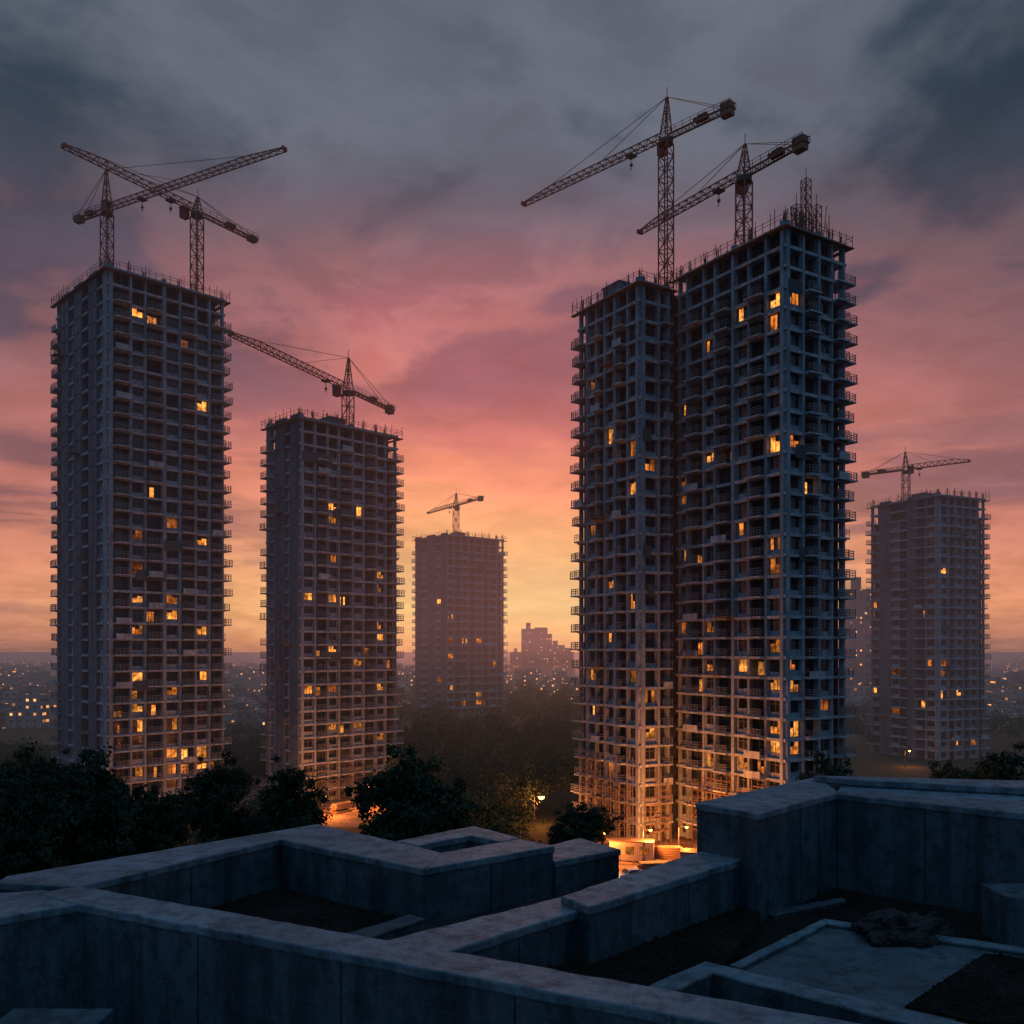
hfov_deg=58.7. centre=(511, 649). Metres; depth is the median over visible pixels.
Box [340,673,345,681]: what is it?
window
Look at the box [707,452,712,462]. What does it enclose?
window
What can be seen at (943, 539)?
window
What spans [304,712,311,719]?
window
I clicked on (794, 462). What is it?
window
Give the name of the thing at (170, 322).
window
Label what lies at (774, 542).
window
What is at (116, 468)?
window
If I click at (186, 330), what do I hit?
window
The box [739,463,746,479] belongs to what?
window
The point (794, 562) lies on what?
window
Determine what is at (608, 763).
window
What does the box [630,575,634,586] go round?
window
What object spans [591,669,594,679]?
window
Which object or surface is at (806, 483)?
window
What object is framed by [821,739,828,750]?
window
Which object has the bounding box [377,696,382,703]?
window
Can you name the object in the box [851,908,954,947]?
tarpaulin heap
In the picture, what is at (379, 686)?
window
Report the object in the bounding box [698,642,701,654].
window
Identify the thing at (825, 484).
window
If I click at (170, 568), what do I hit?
window
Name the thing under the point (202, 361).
window
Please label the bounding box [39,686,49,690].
city building
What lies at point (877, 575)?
window
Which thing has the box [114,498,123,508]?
window
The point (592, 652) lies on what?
window
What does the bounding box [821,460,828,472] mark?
window
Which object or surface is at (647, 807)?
window
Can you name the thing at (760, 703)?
window
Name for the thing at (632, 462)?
window
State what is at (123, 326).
window
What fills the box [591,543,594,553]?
window
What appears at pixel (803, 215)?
hoist mast
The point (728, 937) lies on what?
gravel
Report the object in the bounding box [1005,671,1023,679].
city building
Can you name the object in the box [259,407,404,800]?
tower block
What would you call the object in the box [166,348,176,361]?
window
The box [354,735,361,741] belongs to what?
window
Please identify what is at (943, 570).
window
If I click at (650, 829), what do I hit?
street lamp
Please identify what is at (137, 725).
window
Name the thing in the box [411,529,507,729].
tower block
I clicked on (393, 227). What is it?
sky
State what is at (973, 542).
window
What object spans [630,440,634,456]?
window
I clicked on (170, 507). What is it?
window
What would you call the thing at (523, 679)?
city building
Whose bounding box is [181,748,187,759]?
window
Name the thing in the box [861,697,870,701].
city building
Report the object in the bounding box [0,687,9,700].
city building
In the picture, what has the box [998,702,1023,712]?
city building
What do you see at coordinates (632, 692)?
window
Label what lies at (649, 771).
window
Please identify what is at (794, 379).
window
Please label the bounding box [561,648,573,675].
city building
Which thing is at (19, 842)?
tree
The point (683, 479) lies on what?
window
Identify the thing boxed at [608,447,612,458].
window
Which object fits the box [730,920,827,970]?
roof kerb
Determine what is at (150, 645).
window
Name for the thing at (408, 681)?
city building
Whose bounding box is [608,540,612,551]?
window
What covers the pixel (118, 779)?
tree
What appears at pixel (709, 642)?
window
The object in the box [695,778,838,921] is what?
parapet wall
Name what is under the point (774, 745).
window
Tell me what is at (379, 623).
window
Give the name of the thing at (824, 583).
window
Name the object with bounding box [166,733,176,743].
window
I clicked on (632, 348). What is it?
window
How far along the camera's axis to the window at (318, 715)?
176.32 m
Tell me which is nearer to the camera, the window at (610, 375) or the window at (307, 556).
the window at (610, 375)
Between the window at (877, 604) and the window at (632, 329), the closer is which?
the window at (632, 329)
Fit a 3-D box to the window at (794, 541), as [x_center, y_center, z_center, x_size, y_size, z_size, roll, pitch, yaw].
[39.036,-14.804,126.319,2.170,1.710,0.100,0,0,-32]
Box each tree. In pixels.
[0,738,84,831]
[0,756,110,879]
[19,742,157,872]
[94,760,146,811]
[111,781,197,857]
[177,743,260,842]
[224,754,332,834]
[343,740,477,841]
[540,801,624,844]
[794,742,856,780]
[927,758,982,778]
[952,741,1023,780]
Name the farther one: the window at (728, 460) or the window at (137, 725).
the window at (137, 725)
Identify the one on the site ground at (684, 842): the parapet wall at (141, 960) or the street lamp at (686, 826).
the street lamp at (686, 826)
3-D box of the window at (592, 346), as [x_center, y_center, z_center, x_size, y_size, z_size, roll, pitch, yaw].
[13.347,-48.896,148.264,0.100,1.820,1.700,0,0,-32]
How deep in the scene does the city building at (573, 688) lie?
498.14 m
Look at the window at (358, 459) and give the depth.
181.72 m
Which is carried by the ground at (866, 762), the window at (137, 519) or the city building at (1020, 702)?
the city building at (1020, 702)
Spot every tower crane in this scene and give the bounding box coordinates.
[61,142,258,292]
[72,145,286,267]
[227,331,395,426]
[426,493,483,533]
[521,96,735,297]
[637,132,809,245]
[861,452,970,500]
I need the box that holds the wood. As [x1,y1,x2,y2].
[0,682,1023,845]
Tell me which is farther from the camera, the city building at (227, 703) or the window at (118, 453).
the city building at (227, 703)
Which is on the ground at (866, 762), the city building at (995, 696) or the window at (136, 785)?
the city building at (995, 696)
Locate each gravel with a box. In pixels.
[206,887,395,932]
[548,907,760,985]
[742,888,992,958]
[905,951,1023,1023]
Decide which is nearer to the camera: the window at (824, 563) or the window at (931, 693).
the window at (824, 563)
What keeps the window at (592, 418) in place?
in the tower block at (625, 504)
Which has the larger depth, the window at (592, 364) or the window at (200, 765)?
the window at (200, 765)
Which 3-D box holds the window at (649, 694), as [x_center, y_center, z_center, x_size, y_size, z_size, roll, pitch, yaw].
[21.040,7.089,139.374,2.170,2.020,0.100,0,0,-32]
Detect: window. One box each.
[113,306,123,315]
[113,354,122,363]
[113,450,122,460]
[113,482,123,492]
[113,546,122,557]
[113,578,121,589]
[113,626,122,637]
[113,706,121,717]
[114,323,124,331]
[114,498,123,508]
[114,722,122,733]
[115,467,124,476]
[132,308,142,317]
[132,355,142,366]
[132,403,142,413]
[132,419,142,429]
[132,435,142,448]
[132,450,142,462]
[132,466,142,476]
[132,498,142,508]
[132,514,142,525]
[132,530,142,539]
[132,546,142,555]
[132,561,142,573]
[132,593,142,602]
[132,609,142,621]
[132,625,142,634]
[132,641,142,649]
[132,672,142,681]
[132,688,142,698]
[132,704,142,711]
[132,720,142,732]
[132,735,142,744]
[132,767,142,776]
[132,783,142,791]
[147,315,155,323]
[147,331,155,339]
[147,346,155,355]
[147,378,155,386]
[147,455,156,464]
[147,487,153,497]
[147,611,153,622]
[147,642,156,653]
[147,704,155,715]
[147,766,156,777]
[166,317,176,328]
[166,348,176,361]
[166,363,176,374]
[166,409,176,420]
[166,425,176,435]
[166,440,176,450]
[166,456,176,465]
[166,471,176,481]
[166,502,176,513]
[166,517,176,528]
[166,533,176,540]
[166,550,176,557]
[166,564,176,574]
[166,579,176,589]
[166,595,176,603]
[166,610,176,619]
[166,687,176,694]
[166,718,176,730]
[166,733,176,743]
[166,748,176,757]
[166,764,176,774]
[181,324,189,332]
[181,339,187,347]
[181,354,189,362]
[181,430,189,439]
[181,521,188,531]
[181,552,190,561]
[181,627,188,637]
[181,643,189,653]
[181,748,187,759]
[181,763,188,774]
[197,355,206,366]
[197,400,206,411]
[197,476,206,486]
[197,506,206,518]
[197,536,206,545]
[197,566,206,576]
[197,611,206,619]
[197,626,206,634]
[197,671,206,679]
[197,686,206,694]
[197,701,206,710]
[197,716,206,724]
[197,746,206,758]
[197,761,206,768]
[304,446,311,451]
[304,461,311,467]
[304,473,311,480]
[304,486,311,493]
[304,499,311,507]
[304,539,311,548]
[304,553,311,561]
[304,566,311,576]
[304,579,311,586]
[304,593,311,599]
[304,606,311,613]
[304,619,311,626]
[304,672,311,682]
[304,686,311,693]
[304,699,311,706]
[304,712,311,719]
[304,739,311,747]
[304,752,311,759]
[304,766,311,772]
[316,556,321,563]
[316,569,320,577]
[316,582,321,590]
[316,608,321,616]
[316,621,320,629]
[316,634,320,642]
[316,687,319,695]
[316,700,321,708]
[316,713,320,721]
[316,752,322,760]
[329,451,335,458]
[329,477,335,487]
[329,490,335,498]
[329,503,335,510]
[329,516,335,523]
[329,529,335,536]
[329,555,335,562]
[329,568,335,576]
[329,581,335,588]
[329,594,335,602]
[329,620,335,626]
[329,633,335,639]
[329,646,335,651]
[329,685,335,691]
[329,724,335,729]
[329,776,335,783]
[329,791,335,796]
[340,596,344,604]
[340,609,344,617]
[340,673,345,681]
[340,686,343,694]
[340,724,343,732]
[354,455,361,463]
[354,481,361,488]
[354,506,361,516]
[354,544,361,551]
[354,570,361,576]
[354,621,361,630]
[354,659,361,665]
[354,671,361,678]
[354,684,361,690]
[354,710,361,716]
[354,722,361,727]
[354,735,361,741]
[354,748,361,754]
[354,760,361,767]
[365,485,370,491]
[365,510,370,517]
[365,560,369,567]
[365,710,369,718]
[365,735,368,743]
[377,484,382,492]
[377,572,382,578]
[377,584,382,591]
[377,609,382,616]
[377,621,382,628]
[377,634,382,640]
[377,683,382,690]
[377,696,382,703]
[377,721,382,730]
[377,733,382,739]
[448,551,452,557]
[448,622,452,628]
[476,631,480,636]
[490,578,495,583]
[490,623,495,627]
[490,646,495,651]
[490,661,495,665]
[490,699,495,703]
[591,344,594,355]
[591,362,594,373]
[591,416,594,427]
[591,525,594,535]
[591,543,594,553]
[591,561,594,571]
[591,597,594,608]
[591,651,594,661]
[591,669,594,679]
[591,705,594,714]
[608,335,612,348]
[608,373,612,387]
[608,391,612,403]
[608,410,612,421]
[608,428,612,443]
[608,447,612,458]
[608,484,612,497]
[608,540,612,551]
[608,558,612,569]
[608,577,612,588]
[608,595,612,606]
[608,614,612,625]
[608,633,612,642]
[608,651,612,662]
[608,688,612,699]
[608,726,612,736]
[608,763,612,777]
[609,800,612,813]
[625,847,632,853]
[630,325,634,340]
[630,344,634,357]
[630,363,634,376]
[630,383,634,396]
[630,402,634,417]
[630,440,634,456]
[630,459,634,471]
[630,479,634,494]
[630,498,634,509]
[630,517,634,529]
[630,536,634,549]
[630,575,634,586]
[630,594,634,609]
[630,632,634,643]
[630,651,634,661]
[630,670,634,681]
[630,690,634,701]
[630,709,634,720]
[630,728,634,737]
[630,747,634,759]
[630,766,634,776]
[630,805,634,816]
[630,824,634,835]
[640,847,647,854]
[645,324,654,337]
[645,343,654,356]
[645,401,654,413]
[645,440,654,452]
[645,459,654,471]
[645,516,654,526]
[645,536,654,547]
[645,555,654,565]
[645,593,654,605]
[645,613,654,622]
[645,632,654,647]
[645,690,654,702]
[645,728,654,738]
[645,747,654,759]
[645,767,654,778]
[645,786,654,797]
[646,806,654,816]
[646,824,654,834]
[682,405,685,416]
[682,477,685,488]
[682,495,685,504]
[682,550,685,560]
[682,622,685,633]
[697,550,701,562]
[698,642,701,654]
[699,679,701,691]
[707,339,712,352]
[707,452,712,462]
[707,490,712,505]
[707,546,712,561]
[707,621,712,632]
[707,640,712,654]
[707,659,712,670]
[707,696,712,710]
[707,753,712,767]
[725,451,730,462]
[739,306,746,321]
[739,424,746,440]
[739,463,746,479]
[739,502,746,518]
[739,522,746,535]
[739,541,746,557]
[739,659,746,671]
[739,757,746,768]
[757,760,763,774]
[758,661,763,675]
[758,701,763,714]
[759,443,763,455]
[760,364,763,373]
[770,292,779,308]
[770,312,779,330]
[770,435,779,452]
[770,537,779,549]
[770,557,779,574]
[770,639,779,652]
[770,680,779,689]
[770,720,779,734]
[770,741,779,752]
[770,781,779,786]
[790,292,798,305]
[790,312,798,325]
[790,332,798,346]
[790,353,798,366]
[790,373,798,385]
[790,394,798,408]
[790,414,798,425]
[790,435,798,447]
[790,455,798,468]
[790,496,798,508]
[790,516,798,527]
[790,537,798,549]
[790,557,798,569]
[790,598,798,610]
[790,639,798,649]
[790,659,798,669]
[790,680,798,691]
[790,721,798,736]
[790,741,798,754]
[805,482,807,493]
[821,321,828,335]
[821,341,828,353]
[821,361,828,373]
[821,400,828,413]
[821,420,828,433]
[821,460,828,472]
[821,480,828,493]
[821,500,828,512]
[821,520,828,532]
[821,560,828,569]
[821,580,828,592]
[821,600,828,611]
[821,619,828,631]
[821,639,828,649]
[821,659,828,670]
[821,679,828,690]
[821,699,828,710]
[821,719,828,730]
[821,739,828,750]
[874,535,879,541]
[874,545,879,552]
[874,554,879,561]
[874,573,879,579]
[874,602,879,607]
[874,640,879,647]
[874,687,879,692]
[874,707,879,713]
[874,745,879,752]
[892,601,898,606]
[892,610,898,615]
[892,640,898,644]
[892,669,898,674]
[892,688,898,693]
[892,708,898,713]
[892,718,898,723]
[892,727,898,734]
[892,737,898,742]
[928,537,934,545]
[928,578,934,583]
[928,619,934,624]
[928,629,934,634]
[928,649,934,654]
[928,660,934,665]
[928,670,934,675]
[928,690,934,696]
[928,700,934,705]
[928,710,934,716]
[928,721,934,726]
[928,741,934,746]
[928,751,934,759]
[941,517,945,522]
[941,527,945,532]
[941,537,945,542]
[941,568,945,573]
[941,578,945,583]
[941,588,945,593]
[941,598,945,606]
[941,609,945,614]
[941,660,945,665]
[941,670,945,675]
[941,690,945,698]
[941,711,945,716]
[971,539,975,545]
[971,629,975,634]
[971,649,975,655]
[971,659,975,666]
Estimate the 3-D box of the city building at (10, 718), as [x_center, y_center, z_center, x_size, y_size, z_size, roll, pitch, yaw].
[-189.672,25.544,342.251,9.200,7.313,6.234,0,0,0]
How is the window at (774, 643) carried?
in the tower block at (764, 362)
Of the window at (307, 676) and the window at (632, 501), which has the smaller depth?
the window at (632, 501)
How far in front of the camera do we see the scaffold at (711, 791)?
134.82 m
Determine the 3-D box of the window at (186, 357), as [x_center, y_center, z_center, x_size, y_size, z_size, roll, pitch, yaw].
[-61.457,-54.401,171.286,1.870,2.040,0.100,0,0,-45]
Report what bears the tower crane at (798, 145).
on the tower block at (764, 362)
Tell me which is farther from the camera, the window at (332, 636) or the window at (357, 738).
the window at (357, 738)
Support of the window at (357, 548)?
in the tower block at (331, 580)
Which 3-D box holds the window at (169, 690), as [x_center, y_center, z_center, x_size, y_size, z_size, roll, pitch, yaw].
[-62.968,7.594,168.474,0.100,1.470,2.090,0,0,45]
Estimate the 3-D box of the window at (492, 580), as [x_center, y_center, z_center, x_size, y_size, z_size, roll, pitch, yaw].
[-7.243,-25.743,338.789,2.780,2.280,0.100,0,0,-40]
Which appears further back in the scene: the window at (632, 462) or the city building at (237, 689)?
the city building at (237, 689)
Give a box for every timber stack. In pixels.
[330,801,353,814]
[636,860,667,869]
[654,845,682,859]
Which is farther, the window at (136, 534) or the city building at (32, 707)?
the city building at (32, 707)
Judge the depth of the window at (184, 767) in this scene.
171.32 m
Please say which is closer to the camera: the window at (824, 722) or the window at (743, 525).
the window at (824, 722)
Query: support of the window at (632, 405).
in the tower block at (625, 504)
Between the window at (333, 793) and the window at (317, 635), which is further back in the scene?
the window at (333, 793)
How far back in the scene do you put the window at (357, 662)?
181.68 m
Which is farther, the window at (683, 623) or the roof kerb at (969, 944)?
the window at (683, 623)
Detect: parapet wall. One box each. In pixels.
[0,824,319,907]
[0,890,77,1018]
[38,886,859,1023]
[280,824,440,917]
[388,897,578,967]
[396,826,519,852]
[420,839,554,924]
[551,838,619,897]
[561,851,739,963]
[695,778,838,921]
[813,776,1023,795]
[836,786,1023,913]
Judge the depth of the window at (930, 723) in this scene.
242.13 m
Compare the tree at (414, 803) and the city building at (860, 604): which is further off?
the city building at (860, 604)
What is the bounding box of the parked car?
[619,867,640,876]
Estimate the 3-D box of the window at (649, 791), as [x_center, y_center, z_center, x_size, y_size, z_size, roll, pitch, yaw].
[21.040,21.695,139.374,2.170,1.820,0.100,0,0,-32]
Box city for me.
[0,653,1023,695]
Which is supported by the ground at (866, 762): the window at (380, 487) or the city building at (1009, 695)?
the city building at (1009, 695)
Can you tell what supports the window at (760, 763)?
in the tower block at (764, 362)
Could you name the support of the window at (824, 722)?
in the tower block at (764, 362)
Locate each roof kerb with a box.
[347,915,423,939]
[649,962,723,997]
[709,962,965,1023]
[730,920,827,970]
[769,897,845,919]
[823,918,1023,956]
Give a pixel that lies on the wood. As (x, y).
(551, 766)
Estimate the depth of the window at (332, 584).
177.49 m
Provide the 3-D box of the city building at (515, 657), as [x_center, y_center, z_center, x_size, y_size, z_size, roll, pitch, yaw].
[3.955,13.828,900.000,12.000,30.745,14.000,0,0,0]
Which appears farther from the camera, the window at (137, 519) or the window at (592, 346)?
the window at (137, 519)
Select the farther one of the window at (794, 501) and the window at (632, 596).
the window at (632, 596)
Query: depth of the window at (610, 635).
144.62 m
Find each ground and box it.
[0,652,1023,847]
[189,788,384,826]
[604,833,696,871]
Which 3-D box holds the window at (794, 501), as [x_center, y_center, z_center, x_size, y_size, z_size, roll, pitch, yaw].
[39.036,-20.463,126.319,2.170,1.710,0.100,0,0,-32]
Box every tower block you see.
[50,256,232,802]
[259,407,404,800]
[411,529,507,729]
[570,268,685,840]
[669,206,857,838]
[865,488,990,760]
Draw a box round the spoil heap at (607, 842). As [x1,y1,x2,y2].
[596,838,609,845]
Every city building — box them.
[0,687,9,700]
[0,697,17,710]
[0,704,15,710]
[0,710,6,728]
[1,708,17,727]
[2,687,19,700]
[4,673,21,682]
[9,684,27,690]
[18,688,50,727]
[20,686,48,693]
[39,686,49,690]
[44,679,56,692]
[47,693,56,726]
[224,700,237,709]
[224,707,239,726]
[227,694,242,700]
[228,684,248,695]
[237,697,255,705]
[237,706,255,726]
[238,702,254,710]
[244,693,255,697]
[249,688,263,691]
[250,684,261,689]
[251,695,265,700]
[251,716,265,730]
[252,703,260,708]
[256,708,265,714]
[256,712,265,717]
[398,696,409,702]
[403,674,413,690]
[506,686,515,700]
[510,648,520,668]
[516,676,532,689]
[521,623,536,668]
[534,627,551,673]
[537,687,550,699]
[539,678,554,687]
[552,641,564,667]
[560,680,577,700]
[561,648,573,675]
[845,577,870,692]
[845,695,860,705]
[846,683,870,698]
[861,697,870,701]
[981,687,993,694]
[981,696,998,703]
[985,704,1006,712]
[985,710,1004,729]
[986,689,1012,696]
[989,677,1006,690]
[992,694,1001,698]
[994,697,1011,702]
[995,709,1023,726]
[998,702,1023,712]
[1002,700,1023,705]
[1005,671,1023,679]
[1005,691,1019,696]
[1010,693,1023,700]
[1011,673,1023,682]
[1013,679,1023,693]
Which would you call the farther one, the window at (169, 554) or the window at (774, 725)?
the window at (169, 554)
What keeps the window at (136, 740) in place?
in the tower block at (140, 390)
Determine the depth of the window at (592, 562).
148.37 m
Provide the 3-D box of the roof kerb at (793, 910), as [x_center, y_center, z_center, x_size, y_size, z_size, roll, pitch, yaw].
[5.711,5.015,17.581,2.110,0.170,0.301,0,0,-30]
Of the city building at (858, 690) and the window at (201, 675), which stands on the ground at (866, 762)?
the city building at (858, 690)
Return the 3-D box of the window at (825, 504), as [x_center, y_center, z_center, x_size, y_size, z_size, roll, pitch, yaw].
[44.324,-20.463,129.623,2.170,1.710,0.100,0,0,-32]
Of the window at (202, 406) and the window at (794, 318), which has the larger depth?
the window at (202, 406)
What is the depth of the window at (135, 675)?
163.99 m
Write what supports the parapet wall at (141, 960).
on the roof deck
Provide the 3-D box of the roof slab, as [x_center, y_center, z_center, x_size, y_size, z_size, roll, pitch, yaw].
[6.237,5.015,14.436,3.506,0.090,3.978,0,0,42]
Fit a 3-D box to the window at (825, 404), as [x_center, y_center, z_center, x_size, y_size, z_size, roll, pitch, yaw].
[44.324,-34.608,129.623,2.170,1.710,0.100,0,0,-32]
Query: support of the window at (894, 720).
in the tower block at (926, 617)
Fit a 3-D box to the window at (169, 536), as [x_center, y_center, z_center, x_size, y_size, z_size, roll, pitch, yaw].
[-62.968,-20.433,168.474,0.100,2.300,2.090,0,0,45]
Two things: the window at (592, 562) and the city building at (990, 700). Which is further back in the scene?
the city building at (990, 700)
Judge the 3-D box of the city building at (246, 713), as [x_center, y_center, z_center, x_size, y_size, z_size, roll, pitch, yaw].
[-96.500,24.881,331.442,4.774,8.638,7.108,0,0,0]
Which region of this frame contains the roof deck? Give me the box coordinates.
[424,897,994,960]
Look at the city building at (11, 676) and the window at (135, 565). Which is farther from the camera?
the city building at (11, 676)
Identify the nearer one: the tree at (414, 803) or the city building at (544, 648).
the tree at (414, 803)
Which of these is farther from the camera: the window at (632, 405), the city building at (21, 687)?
the city building at (21, 687)
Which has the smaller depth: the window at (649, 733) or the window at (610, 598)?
the window at (649, 733)
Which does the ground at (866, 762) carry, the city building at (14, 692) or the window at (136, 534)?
the city building at (14, 692)
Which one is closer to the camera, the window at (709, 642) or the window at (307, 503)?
the window at (709, 642)
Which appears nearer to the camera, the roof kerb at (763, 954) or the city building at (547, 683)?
the roof kerb at (763, 954)
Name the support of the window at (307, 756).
in the tower block at (331, 580)
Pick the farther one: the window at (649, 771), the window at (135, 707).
the window at (135, 707)
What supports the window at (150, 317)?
in the tower block at (140, 390)
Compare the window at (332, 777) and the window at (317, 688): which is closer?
the window at (317, 688)
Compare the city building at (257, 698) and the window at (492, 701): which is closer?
the window at (492, 701)
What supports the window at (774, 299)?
in the tower block at (764, 362)
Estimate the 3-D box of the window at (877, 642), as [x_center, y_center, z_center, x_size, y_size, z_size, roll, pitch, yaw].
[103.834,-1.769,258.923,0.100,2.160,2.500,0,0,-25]
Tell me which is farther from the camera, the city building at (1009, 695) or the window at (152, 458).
the city building at (1009, 695)
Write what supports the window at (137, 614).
in the tower block at (140, 390)
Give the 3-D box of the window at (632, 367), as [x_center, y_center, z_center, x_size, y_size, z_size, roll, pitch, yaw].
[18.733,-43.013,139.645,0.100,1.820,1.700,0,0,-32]
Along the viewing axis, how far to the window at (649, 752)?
139.31 m
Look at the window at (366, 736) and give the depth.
184.38 m
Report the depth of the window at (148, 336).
166.66 m
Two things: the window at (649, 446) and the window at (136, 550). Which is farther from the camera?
the window at (136, 550)
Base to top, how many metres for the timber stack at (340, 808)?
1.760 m
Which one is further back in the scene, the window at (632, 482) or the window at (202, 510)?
the window at (202, 510)
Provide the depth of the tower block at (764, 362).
130.52 m
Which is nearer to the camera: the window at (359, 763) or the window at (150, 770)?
the window at (150, 770)
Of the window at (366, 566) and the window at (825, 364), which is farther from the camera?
the window at (366, 566)
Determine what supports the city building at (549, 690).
on the ground at (866, 762)
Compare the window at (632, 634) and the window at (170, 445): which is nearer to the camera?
the window at (632, 634)
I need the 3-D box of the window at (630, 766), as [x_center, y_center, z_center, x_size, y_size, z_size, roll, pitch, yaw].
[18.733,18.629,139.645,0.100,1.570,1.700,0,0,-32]
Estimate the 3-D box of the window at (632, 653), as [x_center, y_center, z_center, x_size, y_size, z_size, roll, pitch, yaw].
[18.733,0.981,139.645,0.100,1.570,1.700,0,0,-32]
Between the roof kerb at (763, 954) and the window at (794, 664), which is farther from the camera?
the window at (794, 664)
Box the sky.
[0,0,1023,651]
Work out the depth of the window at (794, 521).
126.48 m
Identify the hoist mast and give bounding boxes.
[774,177,829,235]
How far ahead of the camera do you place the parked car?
114.94 m
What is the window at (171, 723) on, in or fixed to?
in the tower block at (140, 390)
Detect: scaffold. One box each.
[303,761,364,801]
[578,750,632,837]
[644,769,671,841]
[692,769,769,841]
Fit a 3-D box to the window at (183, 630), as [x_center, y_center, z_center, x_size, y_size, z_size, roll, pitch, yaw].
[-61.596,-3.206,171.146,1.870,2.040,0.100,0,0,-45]
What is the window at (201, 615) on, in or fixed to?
in the tower block at (140, 390)
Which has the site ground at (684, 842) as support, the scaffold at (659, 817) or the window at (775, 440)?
the scaffold at (659, 817)
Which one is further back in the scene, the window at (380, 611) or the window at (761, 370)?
the window at (380, 611)
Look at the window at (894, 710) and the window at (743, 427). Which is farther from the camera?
the window at (894, 710)
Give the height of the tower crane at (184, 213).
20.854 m
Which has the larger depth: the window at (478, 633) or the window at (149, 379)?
the window at (478, 633)
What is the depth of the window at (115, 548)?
162.36 m
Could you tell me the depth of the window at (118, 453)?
162.32 m
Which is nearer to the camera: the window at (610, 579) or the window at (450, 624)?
the window at (610, 579)
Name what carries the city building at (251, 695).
on the ground at (866, 762)
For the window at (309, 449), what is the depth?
173.68 m
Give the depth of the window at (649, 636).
139.36 m
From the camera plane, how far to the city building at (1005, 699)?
398.40 m
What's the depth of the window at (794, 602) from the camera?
126.48 m
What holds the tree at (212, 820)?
on the ground at (866, 762)
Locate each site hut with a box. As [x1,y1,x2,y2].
[609,837,654,860]
[679,848,696,857]
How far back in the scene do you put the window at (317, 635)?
176.32 m
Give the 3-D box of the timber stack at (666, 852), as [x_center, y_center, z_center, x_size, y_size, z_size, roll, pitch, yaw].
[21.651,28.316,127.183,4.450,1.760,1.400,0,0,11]
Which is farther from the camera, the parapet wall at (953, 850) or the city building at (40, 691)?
the city building at (40, 691)
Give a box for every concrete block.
[0,1008,113,1023]
[982,883,1023,946]
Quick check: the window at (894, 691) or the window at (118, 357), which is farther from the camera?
the window at (894, 691)
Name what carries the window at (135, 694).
in the tower block at (140, 390)
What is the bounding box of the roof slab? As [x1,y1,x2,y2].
[746,927,1023,1020]
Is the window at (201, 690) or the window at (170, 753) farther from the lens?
the window at (201, 690)
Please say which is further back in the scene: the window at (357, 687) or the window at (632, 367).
the window at (357, 687)
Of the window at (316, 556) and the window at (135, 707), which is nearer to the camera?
the window at (135, 707)
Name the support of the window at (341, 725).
in the tower block at (331, 580)
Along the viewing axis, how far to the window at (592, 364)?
148.44 m
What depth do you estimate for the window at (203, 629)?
172.74 m
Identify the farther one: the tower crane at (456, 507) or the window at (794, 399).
the tower crane at (456, 507)
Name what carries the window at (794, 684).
in the tower block at (764, 362)
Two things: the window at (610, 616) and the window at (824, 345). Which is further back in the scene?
the window at (610, 616)
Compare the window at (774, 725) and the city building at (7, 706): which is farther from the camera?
the city building at (7, 706)
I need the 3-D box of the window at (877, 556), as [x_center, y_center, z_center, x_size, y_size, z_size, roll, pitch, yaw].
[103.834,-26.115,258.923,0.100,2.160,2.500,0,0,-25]
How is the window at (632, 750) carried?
in the tower block at (625, 504)
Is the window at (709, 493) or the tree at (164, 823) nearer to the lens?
the tree at (164, 823)
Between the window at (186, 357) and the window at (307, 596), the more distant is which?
the window at (307, 596)
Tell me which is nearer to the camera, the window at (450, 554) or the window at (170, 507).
the window at (170, 507)
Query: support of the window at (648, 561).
in the tower block at (625, 504)
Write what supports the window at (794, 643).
in the tower block at (764, 362)
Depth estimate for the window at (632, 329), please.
140.00 m
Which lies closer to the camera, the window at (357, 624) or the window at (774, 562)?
the window at (774, 562)
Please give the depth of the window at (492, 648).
339.04 m
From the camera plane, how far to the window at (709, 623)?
137.62 m
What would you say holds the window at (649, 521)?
in the tower block at (625, 504)
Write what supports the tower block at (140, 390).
on the ground at (866, 762)
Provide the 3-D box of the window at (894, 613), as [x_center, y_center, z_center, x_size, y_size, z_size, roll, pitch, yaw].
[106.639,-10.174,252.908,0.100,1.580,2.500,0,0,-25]
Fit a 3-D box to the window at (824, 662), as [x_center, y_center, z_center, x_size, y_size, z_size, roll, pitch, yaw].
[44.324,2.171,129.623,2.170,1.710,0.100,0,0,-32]
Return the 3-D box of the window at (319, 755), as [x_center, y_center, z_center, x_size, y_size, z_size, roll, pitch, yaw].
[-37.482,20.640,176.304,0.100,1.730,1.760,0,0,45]
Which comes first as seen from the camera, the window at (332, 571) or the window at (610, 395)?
the window at (610, 395)
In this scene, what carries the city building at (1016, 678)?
on the ground at (866, 762)
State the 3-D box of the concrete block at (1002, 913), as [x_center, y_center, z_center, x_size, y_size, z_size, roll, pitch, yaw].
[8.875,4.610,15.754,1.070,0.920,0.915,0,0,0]
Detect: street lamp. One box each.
[533,795,545,826]
[642,828,652,860]
[678,825,688,845]
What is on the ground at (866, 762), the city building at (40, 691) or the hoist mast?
the city building at (40, 691)
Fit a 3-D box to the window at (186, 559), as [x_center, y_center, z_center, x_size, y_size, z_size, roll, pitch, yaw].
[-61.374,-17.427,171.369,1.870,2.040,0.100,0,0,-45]
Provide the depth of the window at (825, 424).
129.89 m
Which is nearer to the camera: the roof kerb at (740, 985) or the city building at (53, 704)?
the roof kerb at (740, 985)

